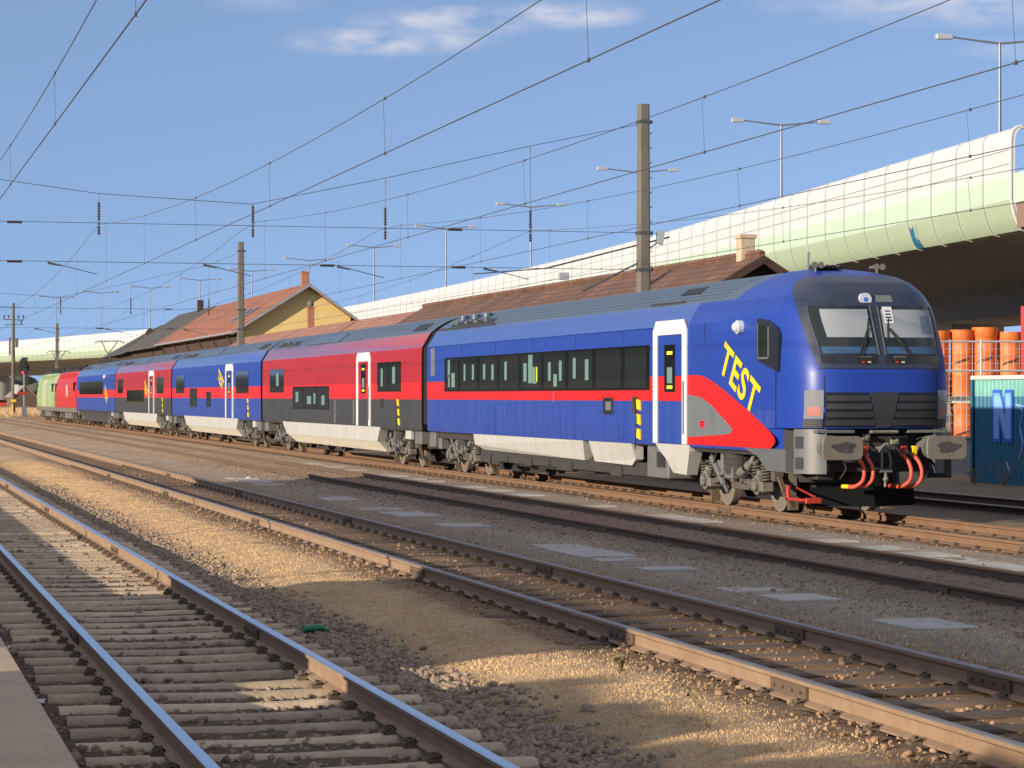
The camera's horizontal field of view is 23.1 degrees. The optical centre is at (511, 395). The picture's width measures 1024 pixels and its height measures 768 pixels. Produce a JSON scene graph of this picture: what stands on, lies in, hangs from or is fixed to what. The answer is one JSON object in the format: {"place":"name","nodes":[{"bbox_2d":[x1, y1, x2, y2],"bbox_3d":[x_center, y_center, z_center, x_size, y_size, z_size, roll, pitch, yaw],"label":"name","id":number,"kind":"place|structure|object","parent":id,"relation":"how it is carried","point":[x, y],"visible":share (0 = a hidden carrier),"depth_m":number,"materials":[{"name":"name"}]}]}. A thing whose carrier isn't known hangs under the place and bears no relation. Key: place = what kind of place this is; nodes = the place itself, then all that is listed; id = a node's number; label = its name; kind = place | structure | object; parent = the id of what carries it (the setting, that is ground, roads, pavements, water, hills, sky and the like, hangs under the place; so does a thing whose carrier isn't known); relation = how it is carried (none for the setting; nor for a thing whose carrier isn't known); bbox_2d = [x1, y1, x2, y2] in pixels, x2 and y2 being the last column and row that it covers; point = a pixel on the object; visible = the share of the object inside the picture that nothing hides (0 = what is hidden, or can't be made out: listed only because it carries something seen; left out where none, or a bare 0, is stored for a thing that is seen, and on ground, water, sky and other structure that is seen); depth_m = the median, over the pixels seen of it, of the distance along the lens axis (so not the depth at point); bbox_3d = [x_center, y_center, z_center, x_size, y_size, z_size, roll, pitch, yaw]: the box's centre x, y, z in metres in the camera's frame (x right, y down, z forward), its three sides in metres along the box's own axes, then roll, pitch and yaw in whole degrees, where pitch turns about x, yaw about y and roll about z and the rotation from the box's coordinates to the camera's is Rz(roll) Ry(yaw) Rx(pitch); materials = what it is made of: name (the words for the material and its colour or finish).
{"place":"outdoors","nodes":[
{"label":"outdoors","id":0,"kind":"place"},
{"bbox_2d":[0,406,41,417],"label":"dry grass","id":1,"kind":"structure","parent":0,"point":[6,412],"depth_m":253.00,"materials":[{"name":"beige plant"}]},
{"bbox_2d":[154,271,358,354],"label":"yellow house","id":2,"kind":"structure","parent":0,"point":[269,318],"depth_m":203.41,"materials":[{"name":"tile"}]},
{"bbox_2d":[0,402,1023,767],"bbox_3d":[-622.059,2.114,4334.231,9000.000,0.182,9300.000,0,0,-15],"label":"ground","id":3,"kind":"structure","parent":0,"point":[952,484],"depth_m":25.82,"materials":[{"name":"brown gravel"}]},
{"bbox_2d":[0,400,6,405],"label":"parked car","id":4,"kind":"object","parent":3,"relation":"on","point":[3,402],"visible":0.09,"depth_m":429.16,"materials":[{"name":"red metal"}]},
{"bbox_2d":[0,303,23,412],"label":"cable pole","id":5,"kind":"object","parent":3,"relation":"on","point":[14,389],"visible":0.95,"depth_m":251.37,"materials":[{"name":"wood"}]},
{"bbox_2d":[5,385,36,408],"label":"house","id":6,"kind":"structure","parent":3,"relation":"on","point":[31,399],"depth_m":345.17,"materials":[{"name":"brown brick"}]},
{"bbox_2d":[17,357,28,416],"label":"railway signal","id":7,"kind":"object","parent":3,"relation":"on","point":[23,367],"visible":0.91,"depth_m":245.76,"materials":[{"name":"metal"}]},
{"bbox_2d":[0,637,78,767],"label":"platform","id":8,"kind":"structure","parent":3,"relation":"on","point":[30,737],"depth_m":12.97,"materials":[{"name":"concrete"}]},
{"bbox_2d":[38,699,45,704],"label":"litter","id":9,"kind":"object","parent":3,"relation":"on","point":[41,701],"visible":0.24,"depth_m":17.32,"materials":[{"name":"white"}]},
{"bbox_2d":[55,323,59,367],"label":"concrete mast","id":10,"kind":"object","parent":3,"relation":"on","point":[57,340],"visible":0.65,"depth_m":228.81,"materials":[{"name":"grey concrete"}]},
{"bbox_2d":[100,300,215,359],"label":"grey roofed house","id":11,"kind":"structure","parent":3,"relation":"on","point":[184,319],"depth_m":270.17,"materials":[{"name":"brown tile"}]},
{"bbox_2d":[237,242,245,344],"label":"concrete mast","id":12,"kind":"object","parent":3,"relation":"on","point":[240,292],"visible":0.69,"depth_m":148.61,"materials":[{"name":"grey concrete"}]},
{"bbox_2d":[0,254,234,334],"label":"cross span","id":13,"kind":"object","parent":12,"relation":"attached to","point":[118,308],"visible":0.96,"depth_m":147.01,"materials":[{"name":"grey metal"}]},
{"bbox_2d":[0,474,538,767],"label":"railway track","id":14,"kind":"structure","parent":3,"relation":"on","point":[414,730],"depth_m":19.24,"materials":[{"name":"brown wood"}]},
{"bbox_2d":[302,624,328,632],"bbox_3d":[-1.756,2.080,22.393,0.252,0.069,0.068,0,0,-30],"label":"plastic bottle","id":15,"kind":"object","parent":3,"relation":"on","point":[313,628],"visible":1,"depth_m":22.35,"materials":[{"name":"green plastic"}]},
{"bbox_2d":[228,300,415,346],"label":"shed extension","id":16,"kind":"object","parent":3,"relation":"on","point":[311,329],"visible":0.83,"depth_m":162.90,"materials":[{"name":"tile"}]},
{"bbox_2d":[0,484,675,767],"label":"ballast stones","id":17,"kind":"object","parent":3,"relation":"on","point":[493,724],"visible":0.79,"depth_m":18.71,"materials":[{"name":"brown gravel"}]},
{"bbox_2d":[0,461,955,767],"bbox_3d":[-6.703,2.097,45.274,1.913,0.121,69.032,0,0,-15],"label":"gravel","id":18,"kind":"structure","parent":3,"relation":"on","point":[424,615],"depth_m":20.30,"materials":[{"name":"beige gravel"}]},
{"bbox_2d":[10,373,951,401],"bbox_3d":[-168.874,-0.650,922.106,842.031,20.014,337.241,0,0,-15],"label":"distant wood","id":19,"kind":"object","parent":3,"relation":"on","point":[31,383],"visible":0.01,"depth_m":908.25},
{"bbox_2d":[0,431,1023,767],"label":"railway track","id":20,"kind":"structure","parent":3,"relation":"on","point":[924,731],"depth_m":22.10,"materials":[{"name":"brown metal"}]},
{"bbox_2d":[0,418,1023,609],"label":"railway track","id":21,"kind":"structure","parent":3,"relation":"on","point":[977,594],"depth_m":36.05,"materials":[{"name":"brown metal"}]},
{"bbox_2d":[0,203,1023,406],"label":"viaduct","id":22,"kind":"object","parent":3,"relation":"on","point":[967,286],"visible":0.16,"depth_m":120.87,"materials":[{"name":"concrete"}]},
{"bbox_2d":[38,295,73,336],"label":"street lamp","id":23,"kind":"object","parent":22,"relation":"on","point":[55,308],"visible":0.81,"depth_m":438.94,"materials":[{"name":"metal"}]},
{"bbox_2d":[82,290,118,332],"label":"street lamp","id":24,"kind":"object","parent":22,"relation":"on","point":[100,303],"visible":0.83,"depth_m":417.92,"materials":[{"name":"metal"}]},
{"bbox_2d":[130,285,169,327],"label":"street lamp","id":25,"kind":"object","parent":22,"relation":"on","point":[149,297],"visible":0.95,"depth_m":398.94,"materials":[{"name":"metal"}]},
{"bbox_2d":[178,277,221,299],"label":"street lamp","id":26,"kind":"object","parent":22,"relation":"on","point":[200,282],"visible":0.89,"depth_m":371.95,"materials":[{"name":"metal"}]},
{"bbox_2d":[229,268,274,296],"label":"street lamp","id":27,"kind":"object","parent":22,"relation":"on","point":[251,275],"visible":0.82,"depth_m":344.94,"materials":[{"name":"metal"}]},
{"bbox_2d":[284,257,333,270],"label":"street lamp","id":28,"kind":"object","parent":22,"relation":"on","point":[307,260],"visible":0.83,"depth_m":317.44,"materials":[{"name":"metal"}]},
{"bbox_2d":[346,244,401,300],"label":"street lamp","id":29,"kind":"object","parent":22,"relation":"on","point":[374,263],"visible":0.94,"depth_m":289.95,"materials":[{"name":"metal"}]},
{"bbox_2d":[415,224,476,285],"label":"street lamp","id":30,"kind":"object","parent":22,"relation":"on","point":[470,226],"visible":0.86,"depth_m":256.94,"materials":[{"name":"metal"}]},
{"bbox_2d":[0,125,1023,362],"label":"noise barrier","id":31,"kind":"object","parent":22,"relation":"on","point":[717,234],"visible":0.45,"depth_m":109.62,"materials":[{"name":"grey"}]},
{"bbox_2d":[495,202,565,266],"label":"street lamp","id":32,"kind":"object","parent":22,"relation":"on","point":[503,203],"visible":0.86,"depth_m":227.66,"materials":[{"name":"metal"}]},
{"bbox_2d":[596,166,678,172],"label":"street lamp","id":33,"kind":"object","parent":22,"relation":"on","point":[668,170],"visible":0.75,"depth_m":192.37,"materials":[{"name":"metal"}]},
{"bbox_2d":[731,117,830,197],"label":"street lamp","id":34,"kind":"object","parent":22,"relation":"on","point":[826,122],"visible":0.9,"depth_m":158.74,"materials":[{"name":"metal"}]},
{"bbox_2d":[935,33,1023,131],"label":"street lamp","id":35,"kind":"object","parent":22,"relation":"on","point":[940,36],"visible":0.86,"depth_m":121.93,"materials":[{"name":"metal"}]},
{"bbox_2d":[1014,170,1023,227],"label":"parapet","id":36,"kind":"structure","parent":22,"relation":"on","point":[1019,186],"depth_m":87.55,"materials":[{"name":"green"}]},
{"bbox_2d":[9,415,1023,556],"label":"railway track","id":37,"kind":"structure","parent":3,"relation":"on","point":[972,536],"depth_m":47.24,"materials":[{"name":"brown metal"}]},
{"bbox_2d":[37,351,69,421],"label":"locomotive","id":38,"kind":"object","parent":37,"relation":"on","point":[46,405],"visible":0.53,"depth_m":192.55,"materials":[{"name":"metal"}]},
{"bbox_2d":[55,364,107,423],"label":"locomotive","id":39,"kind":"object","parent":37,"relation":"on","point":[66,395],"visible":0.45,"depth_m":174.12,"materials":[{"name":"metal"}]},
{"bbox_2d":[55,382,74,391],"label":"cab window","id":40,"kind":"structure","parent":39,"relation":"in","point":[73,382],"depth_m":168.33,"materials":[{"name":"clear glass"}]},
{"bbox_2d":[77,341,148,428],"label":"passenger coach","id":41,"kind":"object","parent":37,"relation":"on","point":[95,393],"visible":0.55,"depth_m":153.04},
{"bbox_2d":[79,381,102,393],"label":"window","id":42,"kind":"structure","parent":41,"relation":"in","point":[96,387],"depth_m":156.06,"materials":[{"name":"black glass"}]},
{"bbox_2d":[115,350,214,435],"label":"passenger coach","id":43,"kind":"object","parent":37,"relation":"on","point":[143,392],"visible":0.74,"depth_m":127.07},
{"bbox_2d":[118,379,122,392],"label":"window","id":44,"kind":"structure","parent":43,"relation":"in","point":[120,381],"depth_m":139.04,"materials":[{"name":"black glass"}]},
{"bbox_2d":[127,390,143,404],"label":"window","id":45,"kind":"structure","parent":43,"relation":"in","point":[136,397],"depth_m":131.61,"materials":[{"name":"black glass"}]},
{"bbox_2d":[149,376,152,412],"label":"door","id":46,"kind":"structure","parent":43,"relation":"in","point":[150,377],"depth_m":124.67,"materials":[{"name":"red metal"}]},
{"bbox_2d":[156,377,162,392],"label":"window","id":47,"kind":"structure","parent":43,"relation":"in","point":[159,380],"depth_m":121.22,"materials":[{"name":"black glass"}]},
{"bbox_2d":[172,338,310,446],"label":"passenger coach","id":48,"kind":"object","parent":37,"relation":"on","point":[216,391],"visible":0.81,"depth_m":100.82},
{"bbox_2d":[176,375,183,392],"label":"window","id":49,"kind":"structure","parent":48,"relation":"in","point":[179,379],"depth_m":113.43,"materials":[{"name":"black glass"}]},
{"bbox_2d":[190,388,196,406],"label":"window","id":50,"kind":"structure","parent":48,"relation":"in","point":[193,391],"depth_m":109.06,"materials":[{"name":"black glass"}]},
{"bbox_2d":[206,392,210,406],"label":"window","id":51,"kind":"structure","parent":48,"relation":"in","point":[208,394],"depth_m":104.42,"materials":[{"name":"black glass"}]},
{"bbox_2d":[226,371,231,417],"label":"door","id":52,"kind":"structure","parent":48,"relation":"in","point":[228,373],"depth_m":98.76,"materials":[{"name":"blue metal"}]},
{"bbox_2d":[236,371,248,392],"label":"window","id":53,"kind":"structure","parent":48,"relation":"in","point":[241,376],"depth_m":95.28,"materials":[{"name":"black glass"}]},
{"bbox_2d":[262,314,479,466],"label":"passenger coach","id":54,"kind":"object","parent":37,"relation":"on","point":[365,388],"visible":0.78,"depth_m":74.09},
{"bbox_2d":[270,369,283,392],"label":"window","id":55,"kind":"structure","parent":54,"relation":"in","point":[276,375],"depth_m":87.39,"materials":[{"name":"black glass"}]},
{"bbox_2d":[293,386,328,409],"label":"window","id":56,"kind":"structure","parent":54,"relation":"in","point":[310,397],"depth_m":80.87,"materials":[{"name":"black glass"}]},
{"bbox_2d":[358,362,367,425],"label":"door","id":57,"kind":"structure","parent":54,"relation":"in","point":[362,366],"depth_m":72.68,"materials":[{"name":"red metal"}]},
{"bbox_2d":[377,361,400,391],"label":"window","id":58,"kind":"structure","parent":54,"relation":"in","point":[388,373],"depth_m":69.07,"materials":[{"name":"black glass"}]},
{"bbox_2d":[427,252,966,511],"bbox_3d":[2.461,-0.233,52.110,2.974,4.315,27.154,0,0,-15],"label":"control coach","id":59,"kind":"object","parent":37,"relation":"on","point":[817,384],"visible":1,"depth_m":43.00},
{"bbox_2d":[658,335,681,443],"bbox_3d":[2.861,-0.123,45.300,0.022,1.945,1.380,0,0,-15],"label":"door","id":60,"kind":"structure","parent":59,"relation":"in","point":[669,347],"depth_m":45.26,"materials":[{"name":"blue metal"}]},
{"bbox_2d":[756,318,781,371],"bbox_3d":[4.154,-0.830,40.460,0.074,0.880,1.010,0,0,-15],"label":"cab window","id":61,"kind":"structure","parent":59,"relation":"in","point":[768,335],"depth_m":40.36,"materials":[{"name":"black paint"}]},
{"bbox_2d":[59,466,1023,767],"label":"ballast stones","id":62,"kind":"object","parent":3,"relation":"on","point":[907,754],"visible":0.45,"depth_m":20.24,"materials":[{"name":"brown gravel"}]},
{"bbox_2d":[120,449,1023,646],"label":"ballast stones","id":63,"kind":"object","parent":3,"relation":"on","point":[979,618],"visible":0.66,"depth_m":32.50,"materials":[{"name":"grey gravel"}]},
{"bbox_2d":[473,104,672,291],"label":"concrete mast","id":64,"kind":"object","parent":3,"relation":"on","point":[643,271],"visible":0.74,"depth_m":78.46,"materials":[{"name":"grey concrete"}]},
{"bbox_2d":[0,124,637,279],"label":"cross span","id":65,"kind":"object","parent":64,"relation":"attached to","point":[253,230],"visible":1,"depth_m":76.11,"materials":[{"name":"grey metal"}]},
{"bbox_2d":[0,0,146,198],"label":"overhead line","id":66,"kind":"object","parent":65,"relation":"hanging from","point":[135,13],"visible":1,"depth_m":31.17,"materials":[{"name":"grey metal"}]},
{"bbox_2d":[0,0,720,329],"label":"overhead line","id":67,"kind":"object","parent":65,"relation":"hanging from","point":[587,61],"visible":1,"depth_m":32.46,"materials":[{"name":"grey metal"}]},
{"bbox_2d":[1,94,1023,364],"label":"overhead line","id":68,"kind":"object","parent":65,"relation":"hanging from","point":[643,226],"visible":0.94,"depth_m":48.70,"materials":[{"name":"grey metal"}]},
{"bbox_2d":[6,0,1023,352],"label":"overhead line","id":69,"kind":"object","parent":65,"relation":"hanging from","point":[1016,62],"visible":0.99,"depth_m":37.09,"materials":[{"name":"grey metal"}]},
{"bbox_2d":[38,168,1023,365],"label":"overhead line","id":70,"kind":"object","parent":65,"relation":"hanging from","point":[970,210],"visible":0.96,"depth_m":63.43,"materials":[{"name":"grey metal"}]},
{"bbox_2d":[609,649,626,670],"bbox_3d":[0.805,1.997,18.736,0.157,0.190,0.180,0,0,9],"label":"weed","id":71,"kind":"object","parent":3,"relation":"on","point":[619,658],"visible":0.85,"depth_m":18.71,"materials":[{"name":"plant"}]},
{"bbox_2d":[227,462,1023,630],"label":"path","id":72,"kind":"structure","parent":3,"relation":"on","point":[930,624],"depth_m":32.10,"materials":[{"name":"grey concrete"}]},
{"bbox_2d":[271,437,1023,515],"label":"railway track","id":73,"kind":"structure","parent":3,"relation":"on","point":[988,504],"depth_m":47.16,"materials":[{"name":"brown metal"}]},
{"bbox_2d":[681,683,708,726],"bbox_3d":[1.147,1.960,15.700,0.167,0.312,0.242,0,0,20],"label":"weed","id":74,"kind":"object","parent":3,"relation":"on","point":[693,692],"visible":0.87,"depth_m":15.71,"materials":[{"name":"plant"}]},
{"bbox_2d":[913,437,969,473],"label":"wall","id":75,"kind":"structure","parent":3,"relation":"on","point":[958,466],"depth_m":66.40,"materials":[{"name":"grey concrete"}]},
{"bbox_2d":[939,396,969,428],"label":"storage shelf","id":76,"kind":"object","parent":3,"relation":"on","point":[957,397],"depth_m":73.40,"materials":[{"name":"grey metal"}]},
{"bbox_2d":[950,330,973,395],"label":"orange pipe","id":77,"kind":"object","parent":76,"relation":"on","point":[958,355],"visible":0.88,"depth_m":73.71,"materials":[{"name":"plastic"}]},
{"bbox_2d":[972,327,997,375],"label":"orange pipe","id":78,"kind":"object","parent":76,"relation":"on","point":[987,334],"visible":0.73,"depth_m":73.68,"materials":[{"name":"plastic"}]},
{"bbox_2d":[997,332,1020,374],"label":"orange pipe","id":79,"kind":"object","parent":76,"relation":"on","point":[1002,347],"visible":0.59,"depth_m":73.70,"materials":[{"name":"plastic"}]},
{"bbox_2d":[901,340,1023,472],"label":"wire fence","id":80,"kind":"object","parent":3,"relation":"on","point":[984,363],"visible":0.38,"depth_m":68.49,"materials":[{"name":"grey metal"}]},
{"bbox_2d":[964,464,982,483],"bbox_3d":[10.948,1.857,59.359,0.474,0.536,0.411,0,0,30],"label":"weed","id":81,"kind":"object","parent":3,"relation":"on","point":[974,480],"visible":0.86,"depth_m":59.32,"materials":[{"name":"plant"}]},
{"bbox_2d":[970,375,1023,485],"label":"shipping container","id":82,"kind":"object","parent":3,"relation":"on","point":[996,418],"visible":0.98,"depth_m":59.29,"materials":[{"name":"blue metal"}]},
{"bbox_2d":[989,457,1020,485],"bbox_3d":[11.310,1.741,57.394,0.786,0.728,0.471,0,0,-5],"label":"weed","id":83,"kind":"object","parent":3,"relation":"on","point":[1004,482],"visible":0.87,"depth_m":57.35,"materials":[{"name":"plant"}]},
{"bbox_2d":[1021,306,1023,374],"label":"red board","id":84,"kind":"object","parent":3,"relation":"on","point":[1022,336],"visible":0.43,"depth_m":71.47,"materials":[{"name":"red"}]},
{"bbox_2d":[0,0,1023,380],"label":"sky","id":85,"kind":"structure","parent":0,"point":[193,98],"materials":[{"name":"blue"}]},
{"bbox_2d":[397,234,788,323],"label":"goods shed","id":86,"kind":"structure","parent":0,"point":[751,261],"depth_m":99.82,"materials":[{"name":"brown tile"}]},
{"bbox_2d":[938,331,949,395],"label":"orange pipe","id":87,"kind":"object","parent":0,"point":[944,335],"visible":0.22,"depth_m":73.73,"materials":[{"name":"rubber"}]},
{"bbox_2d":[950,403,969,436],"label":"orange pipe","id":88,"kind":"object","parent":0,"point":[958,429],"visible":0.45,"depth_m":73.60,"materials":[{"name":"rubber"}]}
]}

